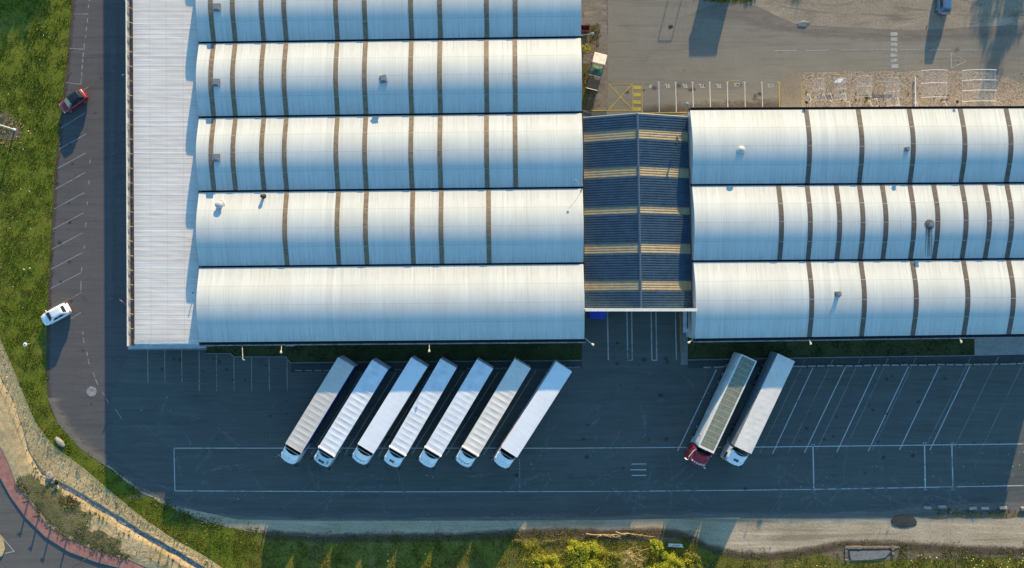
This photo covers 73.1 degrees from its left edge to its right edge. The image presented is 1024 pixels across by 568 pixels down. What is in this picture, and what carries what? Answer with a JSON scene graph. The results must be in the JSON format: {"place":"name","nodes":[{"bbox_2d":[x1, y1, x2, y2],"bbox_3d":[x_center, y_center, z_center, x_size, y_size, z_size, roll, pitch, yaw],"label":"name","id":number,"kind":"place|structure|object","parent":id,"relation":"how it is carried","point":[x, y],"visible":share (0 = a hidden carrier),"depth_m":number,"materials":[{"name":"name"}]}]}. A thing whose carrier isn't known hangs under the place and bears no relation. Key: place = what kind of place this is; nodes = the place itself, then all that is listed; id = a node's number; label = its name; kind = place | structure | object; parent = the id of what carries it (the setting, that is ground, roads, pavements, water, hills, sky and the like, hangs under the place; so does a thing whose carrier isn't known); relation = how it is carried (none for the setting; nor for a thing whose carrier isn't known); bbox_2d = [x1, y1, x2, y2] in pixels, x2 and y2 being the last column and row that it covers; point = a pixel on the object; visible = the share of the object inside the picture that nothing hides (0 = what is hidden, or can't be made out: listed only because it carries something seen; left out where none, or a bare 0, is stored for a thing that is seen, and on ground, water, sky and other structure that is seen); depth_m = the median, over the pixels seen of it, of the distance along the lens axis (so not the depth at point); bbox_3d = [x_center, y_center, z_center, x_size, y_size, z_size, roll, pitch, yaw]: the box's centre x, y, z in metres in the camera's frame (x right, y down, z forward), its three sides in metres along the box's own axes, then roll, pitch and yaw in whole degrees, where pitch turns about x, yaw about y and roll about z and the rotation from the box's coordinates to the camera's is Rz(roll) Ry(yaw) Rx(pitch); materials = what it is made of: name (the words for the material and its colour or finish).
{"place":"outdoors","nodes":[
{"label":"outdoors","id":0,"kind":"place"},
{"bbox_2d":[0,479,116,567],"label":"road","id":1,"kind":"structure","parent":0,"point":[28,541],"depth_m":98.00,"materials":[{"name":"asphalt"}]},
{"bbox_2d":[0,536,4,556],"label":"traffic island","id":2,"kind":"structure","parent":1,"relation":"on","point":[2,547],"depth_m":97.86,"materials":[{"name":"beige concrete"}]},
{"bbox_2d":[0,478,119,567],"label":"kerb","id":3,"kind":"structure","parent":1,"relation":"on","point":[50,539],"depth_m":97.86,"materials":[{"name":"red concrete"}]},
{"bbox_2d":[0,447,145,567],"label":"pavement","id":4,"kind":"structure","parent":0,"point":[28,510],"depth_m":97.87,"materials":[{"name":"pink brick"}]},
{"bbox_2d":[48,0,135,457],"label":"parking strip","id":5,"kind":"object","parent":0,"point":[100,321],"visible":0.81,"depth_m":97.99,"materials":[{"name":"asphalt"}]},
{"bbox_2d":[41,303,71,325],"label":"white car","id":6,"kind":"object","parent":5,"relation":"on","point":[56,314],"visible":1,"depth_m":96.93,"materials":[{"name":"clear metal"}]},
{"bbox_2d":[50,87,87,318],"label":"road marking","id":7,"kind":"object","parent":5,"relation":"on","point":[72,218],"visible":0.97,"depth_m":97.98,"materials":[{"name":"paint"}]},
{"bbox_2d":[59,89,87,112],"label":"red car","id":8,"kind":"object","parent":5,"relation":"on","point":[72,101],"visible":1,"depth_m":96.99,"materials":[{"name":"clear metal"}]},
{"bbox_2d":[46,0,102,464],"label":"sand drift","id":9,"kind":"object","parent":5,"relation":"on","point":[54,203],"visible":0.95,"depth_m":97.98,"materials":[{"name":"beige sand"}]},
{"bbox_2d":[48,398,106,466],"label":"sand drift","id":10,"kind":"object","parent":5,"relation":"on","point":[72,435],"visible":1,"depth_m":97.98,"materials":[{"name":"grey sand"}]},
{"bbox_2d":[86,386,96,396],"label":"manhole","id":11,"kind":"object","parent":5,"relation":"on","point":[91,391],"visible":1,"depth_m":97.97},
{"bbox_2d":[80,0,121,418],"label":"road marking","id":12,"kind":"object","parent":5,"relation":"on","point":[85,226],"visible":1,"depth_m":97.98,"materials":[{"name":"paint"}]},
{"bbox_2d":[0,0,260,567],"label":"grass verge","id":13,"kind":"object","parent":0,"point":[13,68],"depth_m":98.00,"materials":[{"name":"green plant"}]},
{"bbox_2d":[0,113,22,140],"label":"dirt patch","id":14,"kind":"object","parent":13,"relation":"on","point":[17,133],"visible":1,"depth_m":97.99,"materials":[{"name":"soil"}]},
{"bbox_2d":[0,107,24,148],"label":"scrub","id":15,"kind":"object","parent":13,"relation":"on","point":[10,126],"visible":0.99,"depth_m":97.97,"materials":[{"name":"plant"}]},
{"bbox_2d":[55,437,64,447],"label":"boulder","id":16,"kind":"object","parent":13,"relation":"on","point":[59,442],"visible":1,"depth_m":97.75,"materials":[{"name":"beige stone"}]},
{"bbox_2d":[103,467,260,535],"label":"scrub","id":17,"kind":"object","parent":13,"relation":"on","point":[166,505],"visible":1,"depth_m":97.96,"materials":[{"name":"green plant"}]},
{"bbox_2d":[0,339,788,567],"bbox_3d":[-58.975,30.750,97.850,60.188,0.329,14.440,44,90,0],"label":"sandy bank","id":18,"kind":"structure","parent":0,"point":[15,438],"depth_m":97.83,"materials":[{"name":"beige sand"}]},
{"bbox_2d":[46,471,53,481],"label":"boulder","id":19,"kind":"object","parent":18,"relation":"on","point":[49,476],"visible":1,"depth_m":97.58,"materials":[{"name":"beige stone"}]},
{"bbox_2d":[14,456,180,567],"bbox_3d":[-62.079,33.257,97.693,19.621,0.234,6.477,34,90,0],"label":"scrub","id":20,"kind":"object","parent":18,"relation":"on","point":[68,501],"visible":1,"depth_m":97.75,"materials":[{"name":"green plant"}]},
{"bbox_2d":[1,352,215,567],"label":"loose stones","id":21,"kind":"object","parent":18,"relation":"on","point":[84,477],"visible":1,"depth_m":97.84,"materials":[{"name":"beige stone"}]},
{"bbox_2d":[0,340,221,567],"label":"fence","id":22,"kind":"object","parent":18,"relation":"on","point":[115,500],"visible":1,"depth_m":97.32,"materials":[{"name":"grey metal"}]},
{"bbox_2d":[28,420,207,566],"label":"scrub","id":23,"kind":"object","parent":18,"relation":"on","point":[116,497],"visible":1,"depth_m":97.81,"materials":[{"name":"green plant"}]},
{"bbox_2d":[105,454,1023,553],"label":"gravel track","id":24,"kind":"structure","parent":0,"point":[749,535],"depth_m":98.00,"materials":[{"name":"beige gravel"}]},
{"bbox_2d":[171,514,1023,546],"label":"loose stones","id":25,"kind":"object","parent":24,"relation":"on","point":[605,536],"visible":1,"depth_m":97.98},
{"bbox_2d":[262,528,1023,556],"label":"soil edge","id":26,"kind":"object","parent":24,"relation":"on","point":[591,531],"visible":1,"depth_m":97.99,"materials":[{"name":"brown soil"}]},
{"bbox_2d":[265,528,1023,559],"bbox_3d":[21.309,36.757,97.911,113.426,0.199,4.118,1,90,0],"label":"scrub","id":27,"kind":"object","parent":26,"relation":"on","point":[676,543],"visible":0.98,"depth_m":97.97,"materials":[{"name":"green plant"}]},
{"bbox_2d":[891,515,916,527],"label":"grit heap","id":28,"kind":"object","parent":24,"relation":"on","point":[902,521],"visible":1,"depth_m":97.90,"materials":[{"name":"grey gravel"}]},
{"bbox_2d":[919,510,1023,518],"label":"dirt bank","id":29,"kind":"structure","parent":24,"relation":"on","point":[1007,514],"depth_m":97.99,"materials":[{"name":"soil"}]},
{"bbox_2d":[106,111,1023,516],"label":"yard","id":30,"kind":"structure","parent":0,"point":[250,423],"depth_m":97.99,"materials":[{"name":"grey asphalt"}]},
{"bbox_2d":[126,0,198,345],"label":"flat roof annex","id":31,"kind":"object","parent":30,"relation":"on","point":[162,119],"visible":0.94,"depth_m":93.55,"materials":[{"name":"white metal"}]},
{"bbox_2d":[128,344,212,349],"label":"entrance awning","id":32,"kind":"object","parent":31,"relation":"attached to","point":[166,346],"visible":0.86,"depth_m":94.78,"materials":[{"name":"grey metal"}]},
{"bbox_2d":[108,460,318,520],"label":"sand drift","id":33,"kind":"object","parent":30,"relation":"on","point":[205,508],"visible":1,"depth_m":97.98,"materials":[{"name":"grey sand"}]},
{"bbox_2d":[147,350,287,390],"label":"road marking","id":34,"kind":"object","parent":30,"relation":"on","point":[216,371],"visible":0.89,"depth_m":97.98,"materials":[{"name":"paint"}]},
{"bbox_2d":[278,355,358,466],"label":"articulated lorry","id":35,"kind":"object","parent":30,"relation":"on","point":[304,433],"visible":1,"depth_m":94.05,"materials":[{"name":"metal"}]},
{"bbox_2d":[310,357,391,469],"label":"articulated lorry","id":36,"kind":"object","parent":30,"relation":"on","point":[361,396],"visible":1,"depth_m":94.05,"materials":[{"name":"metal"}]},
{"bbox_2d":[349,355,429,467],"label":"articulated lorry","id":37,"kind":"object","parent":30,"relation":"on","point":[390,408],"visible":1,"depth_m":94.03,"materials":[{"name":"metal"}]},
{"bbox_2d":[196,0,584,345],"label":"vaulted warehouse","id":38,"kind":"structure","parent":30,"relation":"on","point":[386,172],"depth_m":92.09,"materials":[{"name":"metal"}]},
{"bbox_2d":[206,343,581,361],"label":"eaves grass","id":39,"kind":"structure","parent":30,"relation":"on","point":[544,353],"depth_m":97.98,"materials":[{"name":"green plant"}]},
{"bbox_2d":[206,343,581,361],"bbox_3d":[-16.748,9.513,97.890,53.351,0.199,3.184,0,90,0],"label":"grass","id":40,"kind":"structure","parent":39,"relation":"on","point":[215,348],"depth_m":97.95,"materials":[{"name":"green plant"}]},
{"bbox_2d":[206,353,581,362],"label":"kerb","id":41,"kind":"structure","parent":30,"relation":"on","point":[384,362],"depth_m":97.88,"materials":[{"name":"concrete"}]},
{"bbox_2d":[381,356,457,469],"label":"articulated lorry","id":42,"kind":"object","parent":30,"relation":"on","point":[406,436],"visible":1,"depth_m":94.05,"materials":[{"name":"metal"}]},
{"bbox_2d":[311,370,535,456],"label":"road marking","id":43,"kind":"object","parent":30,"relation":"on","point":[433,419],"visible":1,"depth_m":97.98,"materials":[{"name":"paint"}]},
{"bbox_2d":[291,361,581,371],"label":"kerb margin","id":44,"kind":"object","parent":30,"relation":"on","point":[303,367],"visible":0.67,"depth_m":97.99,"materials":[{"name":"concrete"}]},
{"bbox_2d":[415,357,492,469],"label":"articulated lorry","id":45,"kind":"object","parent":30,"relation":"on","point":[446,428],"visible":1,"depth_m":94.04,"materials":[{"name":"metal"}]},
{"bbox_2d":[452,357,530,469],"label":"articulated lorry","id":46,"kind":"object","parent":30,"relation":"on","point":[492,413],"visible":1,"depth_m":94.05,"materials":[{"name":"metal"}]},
{"bbox_2d":[319,511,739,520],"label":"sand drift","id":47,"kind":"object","parent":30,"relation":"on","point":[541,516],"visible":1,"depth_m":97.98,"materials":[{"name":"beige sand"}]},
{"bbox_2d":[490,359,571,470],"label":"articulated lorry","id":48,"kind":"object","parent":30,"relation":"on","point":[531,415],"visible":1,"depth_m":94.03,"materials":[{"name":"metal"}]},
{"bbox_2d":[124,375,1019,519],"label":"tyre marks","id":49,"kind":"object","parent":30,"relation":"on","point":[473,476],"visible":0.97,"depth_m":97.98,"materials":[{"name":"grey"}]},
{"bbox_2d":[589,311,605,318],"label":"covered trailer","id":50,"kind":"object","parent":30,"relation":"on","point":[597,314],"visible":0.21,"depth_m":95.54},
{"bbox_2d":[174,443,1023,491],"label":"road marking","id":51,"kind":"object","parent":30,"relation":"on","point":[952,486],"visible":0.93,"depth_m":97.98,"materials":[{"name":"white paint"}]},
{"bbox_2d":[583,113,696,310],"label":"canopy","id":52,"kind":"object","parent":30,"relation":"on","point":[637,230],"visible":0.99,"depth_m":92.77,"materials":[{"name":"blue metal"}]},
{"bbox_2d":[607,311,676,360],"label":"road marking","id":53,"kind":"object","parent":30,"relation":"on","point":[632,335],"visible":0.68,"depth_m":97.99,"materials":[{"name":"paint"}]},
{"bbox_2d":[680,311,687,364],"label":"kerbed plinth","id":54,"kind":"structure","parent":30,"relation":"on","point":[684,354],"depth_m":97.80,"materials":[{"name":"concrete"}]},
{"bbox_2d":[679,311,681,353],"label":"guard rail","id":55,"kind":"object","parent":54,"relation":"on","point":[680,352],"visible":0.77,"depth_m":97.09,"materials":[{"name":"grey metal"}]},
{"bbox_2d":[677,369,716,450],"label":"road marking","id":56,"kind":"object","parent":30,"relation":"on","point":[697,409],"visible":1,"depth_m":97.99,"materials":[{"name":"white paint"}]},
{"bbox_2d":[684,351,756,468],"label":"articulated lorry","id":57,"kind":"object","parent":30,"relation":"on","point":[710,428],"visible":1,"depth_m":93.99,"materials":[{"name":"metal"}]},
{"bbox_2d":[720,351,794,468],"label":"articulated lorry","id":58,"kind":"object","parent":30,"relation":"on","point":[768,385],"visible":1,"depth_m":94.04,"materials":[{"name":"metal"}]},
{"bbox_2d":[688,337,973,358],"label":"eaves grass","id":59,"kind":"structure","parent":30,"relation":"on","point":[955,346],"depth_m":97.98,"materials":[{"name":"green plant"}]},
{"bbox_2d":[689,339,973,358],"bbox_3d":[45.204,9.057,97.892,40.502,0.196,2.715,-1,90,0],"label":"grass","id":60,"kind":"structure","parent":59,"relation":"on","point":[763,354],"depth_m":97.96,"materials":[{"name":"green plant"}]},
{"bbox_2d":[688,355,1023,367],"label":"kerb margin","id":61,"kind":"object","parent":30,"relation":"on","point":[986,359],"visible":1,"depth_m":97.99,"materials":[{"name":"concrete"}]},
{"bbox_2d":[688,355,974,359],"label":"kerb","id":62,"kind":"structure","parent":61,"relation":"on","point":[843,357],"depth_m":97.88,"materials":[{"name":"concrete"}]},
{"bbox_2d":[772,366,969,453],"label":"road marking","id":63,"kind":"object","parent":30,"relation":"on","point":[860,402],"visible":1,"depth_m":97.98,"materials":[{"name":"white paint"}]},
{"bbox_2d":[740,493,1023,517],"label":"sand drift","id":64,"kind":"object","parent":30,"relation":"on","point":[916,510],"visible":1,"depth_m":97.98,"materials":[{"name":"beige sand"}]},
{"bbox_2d":[936,508,1023,515],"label":"scrub","id":65,"kind":"object","parent":64,"relation":"on","point":[975,513],"visible":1,"depth_m":97.93,"materials":[{"name":"green plant"}]},
{"bbox_2d":[759,357,1023,453],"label":"road marking","id":66,"kind":"object","parent":30,"relation":"on","point":[892,407],"visible":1,"depth_m":97.99,"materials":[{"name":"paint"}]},
{"bbox_2d":[581,0,607,110],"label":"concrete apron","id":67,"kind":"object","parent":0,"point":[595,12],"visible":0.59,"depth_m":97.98,"materials":[{"name":"grey concrete"}]},
{"bbox_2d":[581,25,589,31],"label":"skip","id":68,"kind":"object","parent":67,"relation":"on","point":[585,28],"visible":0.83,"depth_m":97.48,"materials":[{"name":"red metal"}]},
{"bbox_2d":[582,63,591,109],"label":"moss drift","id":69,"kind":"object","parent":67,"relation":"on","point":[584,90],"visible":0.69,"depth_m":97.98,"materials":[{"name":"green plant"}]},
{"bbox_2d":[581,25,600,53],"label":"soil bed","id":70,"kind":"object","parent":67,"relation":"on","point":[593,47],"visible":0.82,"depth_m":97.98,"materials":[{"name":"brown soil"}]},
{"bbox_2d":[589,26,595,44],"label":"moss drift","id":71,"kind":"object","parent":70,"relation":"on","point":[590,35],"visible":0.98,"depth_m":97.97,"materials":[{"name":"green plant"}]},
{"bbox_2d":[582,12,600,109],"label":"scrub","id":72,"kind":"object","parent":67,"relation":"on","point":[592,55],"visible":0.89,"depth_m":97.94,"materials":[{"name":"green plant"}]},
{"bbox_2d":[585,52,606,91],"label":"truck","id":73,"kind":"object","parent":67,"relation":"on","point":[596,71],"visible":1,"depth_m":96.19,"materials":[{"name":"metal"}]},
{"bbox_2d":[227,528,1023,567],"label":"verge","id":74,"kind":"structure","parent":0,"point":[490,556],"depth_m":98.00,"materials":[{"name":"green plant"}]},
{"bbox_2d":[520,538,545,567],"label":"bush","id":75,"kind":"object","parent":74,"relation":"on","point":[531,548],"visible":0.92,"depth_m":95.83,"materials":[{"name":"green plant"}]},
{"bbox_2d":[528,553,561,567],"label":"bush","id":76,"kind":"object","parent":74,"relation":"on","point":[544,561],"visible":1,"depth_m":95.46,"materials":[{"name":"green plant"}]},
{"bbox_2d":[564,538,585,562],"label":"bush","id":77,"kind":"object","parent":74,"relation":"on","point":[574,547],"visible":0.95,"depth_m":95.42,"materials":[{"name":"green plant"}]},
{"bbox_2d":[567,540,606,567],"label":"bush","id":78,"kind":"object","parent":74,"relation":"on","point":[586,555],"visible":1,"depth_m":95.42,"materials":[{"name":"green plant"}]},
{"bbox_2d":[598,549,624,567],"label":"bush","id":79,"kind":"object","parent":74,"relation":"on","point":[606,558],"visible":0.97,"depth_m":95.43,"materials":[{"name":"green plant"}]},
{"bbox_2d":[570,530,679,541],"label":"dirt bank","id":80,"kind":"structure","parent":74,"relation":"on","point":[660,538],"depth_m":97.99,"materials":[{"name":"soil"}]},
{"bbox_2d":[615,540,651,567],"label":"bare bush","id":81,"kind":"object","parent":74,"relation":"on","point":[631,555],"visible":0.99,"depth_m":96.16,"materials":[{"name":"brown plant"}]},
{"bbox_2d":[262,532,1023,559],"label":"soil edge","id":82,"kind":"object","parent":74,"relation":"on","point":[640,534],"visible":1,"depth_m":97.99,"materials":[{"name":"brown soil"}]},
{"bbox_2d":[649,538,664,554],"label":"bush","id":83,"kind":"object","parent":74,"relation":"on","point":[657,546],"visible":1,"depth_m":96.15,"materials":[{"name":"green plant"}]},
{"bbox_2d":[657,551,691,567],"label":"bush","id":84,"kind":"object","parent":74,"relation":"on","point":[668,562],"visible":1,"depth_m":95.35,"materials":[{"name":"green plant"}]},
{"bbox_2d":[676,549,702,567],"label":"bush","id":85,"kind":"object","parent":74,"relation":"on","point":[694,558],"visible":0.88,"depth_m":95.99,"materials":[{"name":"green plant"}]},
{"bbox_2d":[820,547,1023,561],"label":"dirt bank","id":86,"kind":"structure","parent":74,"relation":"on","point":[840,552],"depth_m":97.99,"materials":[{"name":"soil"}]},
{"bbox_2d":[845,546,899,559],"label":"foundation","id":87,"kind":"object","parent":86,"relation":"on","point":[864,555],"visible":1,"depth_m":97.88,"materials":[{"name":"concrete"}]},
{"bbox_2d":[606,0,1023,115],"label":"yard","id":88,"kind":"structure","parent":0,"point":[698,43],"depth_m":97.99,"materials":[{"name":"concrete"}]},
{"bbox_2d":[633,86,640,110],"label":"road marking","id":89,"kind":"object","parent":88,"relation":"on","point":[636,101],"visible":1,"depth_m":97.97,"materials":[{"name":"yellow paint"}]},
{"bbox_2d":[591,83,802,112],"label":"road marking","id":90,"kind":"object","parent":88,"relation":"on","point":[656,112],"visible":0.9,"depth_m":97.97,"materials":[{"name":"yellow paint"}]},
{"bbox_2d":[658,82,762,111],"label":"road marking","id":91,"kind":"object","parent":88,"relation":"on","point":[710,94],"visible":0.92,"depth_m":97.98,"materials":[{"name":"white paint"}]},
{"bbox_2d":[643,103,780,114],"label":"sand drift","id":92,"kind":"object","parent":88,"relation":"on","point":[687,111],"visible":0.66,"depth_m":97.98,"materials":[{"name":"beige sand"}]},
{"bbox_2d":[705,0,750,2],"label":"grass corner","id":93,"kind":"object","parent":88,"relation":"on","point":[738,1],"depth_m":97.98,"materials":[{"name":"green plant"}]},
{"bbox_2d":[781,72,801,106],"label":"concrete pad","id":94,"kind":"object","parent":88,"relation":"on","point":[791,89],"visible":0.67,"depth_m":97.98,"materials":[{"name":"beige concrete"}]},
{"bbox_2d":[707,2,1023,38],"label":"sand drift","id":95,"kind":"object","parent":88,"relation":"on","point":[754,13],"visible":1,"depth_m":97.98,"materials":[{"name":"beige sand"}]},
{"bbox_2d":[775,50,965,67],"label":"road marking","id":96,"kind":"object","parent":88,"relation":"on","point":[823,50],"visible":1,"depth_m":97.98,"materials":[{"name":"paint"}]},
{"bbox_2d":[891,32,897,67],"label":"road marking","id":97,"kind":"object","parent":88,"relation":"on","point":[894,50],"visible":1,"depth_m":97.98,"materials":[{"name":"paint"}]},
{"bbox_2d":[803,70,1023,106],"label":"gravel bed","id":98,"kind":"object","parent":88,"relation":"on","point":[980,93],"visible":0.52,"depth_m":97.98,"materials":[{"name":"beige gravel"}]},
{"bbox_2d":[888,77,899,106],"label":"bicycle shelter","id":99,"kind":"object","parent":98,"relation":"on","point":[896,91],"visible":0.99,"depth_m":95.89,"materials":[{"name":"white metal"}]},
{"bbox_2d":[921,70,946,100],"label":"bicycle shelter","id":100,"kind":"object","parent":98,"relation":"on","point":[939,82],"visible":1,"depth_m":95.93,"materials":[{"name":"white metal"}]},
{"bbox_2d":[955,69,996,104],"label":"bicycle shelter","id":101,"kind":"object","parent":98,"relation":"on","point":[966,80],"visible":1,"depth_m":96.07,"materials":[{"name":"white metal"}]},
{"bbox_2d":[683,106,1023,342],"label":"vaulted warehouse","id":102,"kind":"structure","parent":0,"point":[848,223],"depth_m":92.11,"materials":[{"name":"metal"}]},
{"bbox_2d":[747,0,1023,29],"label":"sand strip","id":103,"kind":"object","parent":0,"point":[903,14],"visible":1,"depth_m":97.98,"materials":[{"name":"beige sand"}]},
{"bbox_2d":[796,20,809,26],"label":"boulder","id":104,"kind":"object","parent":103,"relation":"on","point":[803,23],"visible":1,"depth_m":97.89,"materials":[{"name":"stone"}]},
{"bbox_2d":[935,0,951,14],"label":"blue car","id":105,"kind":"object","parent":103,"relation":"on","point":[943,7],"visible":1,"depth_m":96.80,"materials":[{"name":"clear metal"}]},
{"bbox_2d":[975,338,1023,355],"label":"loading ramp","id":106,"kind":"structure","parent":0,"point":[999,346],"depth_m":97.94,"materials":[{"name":"concrete"}]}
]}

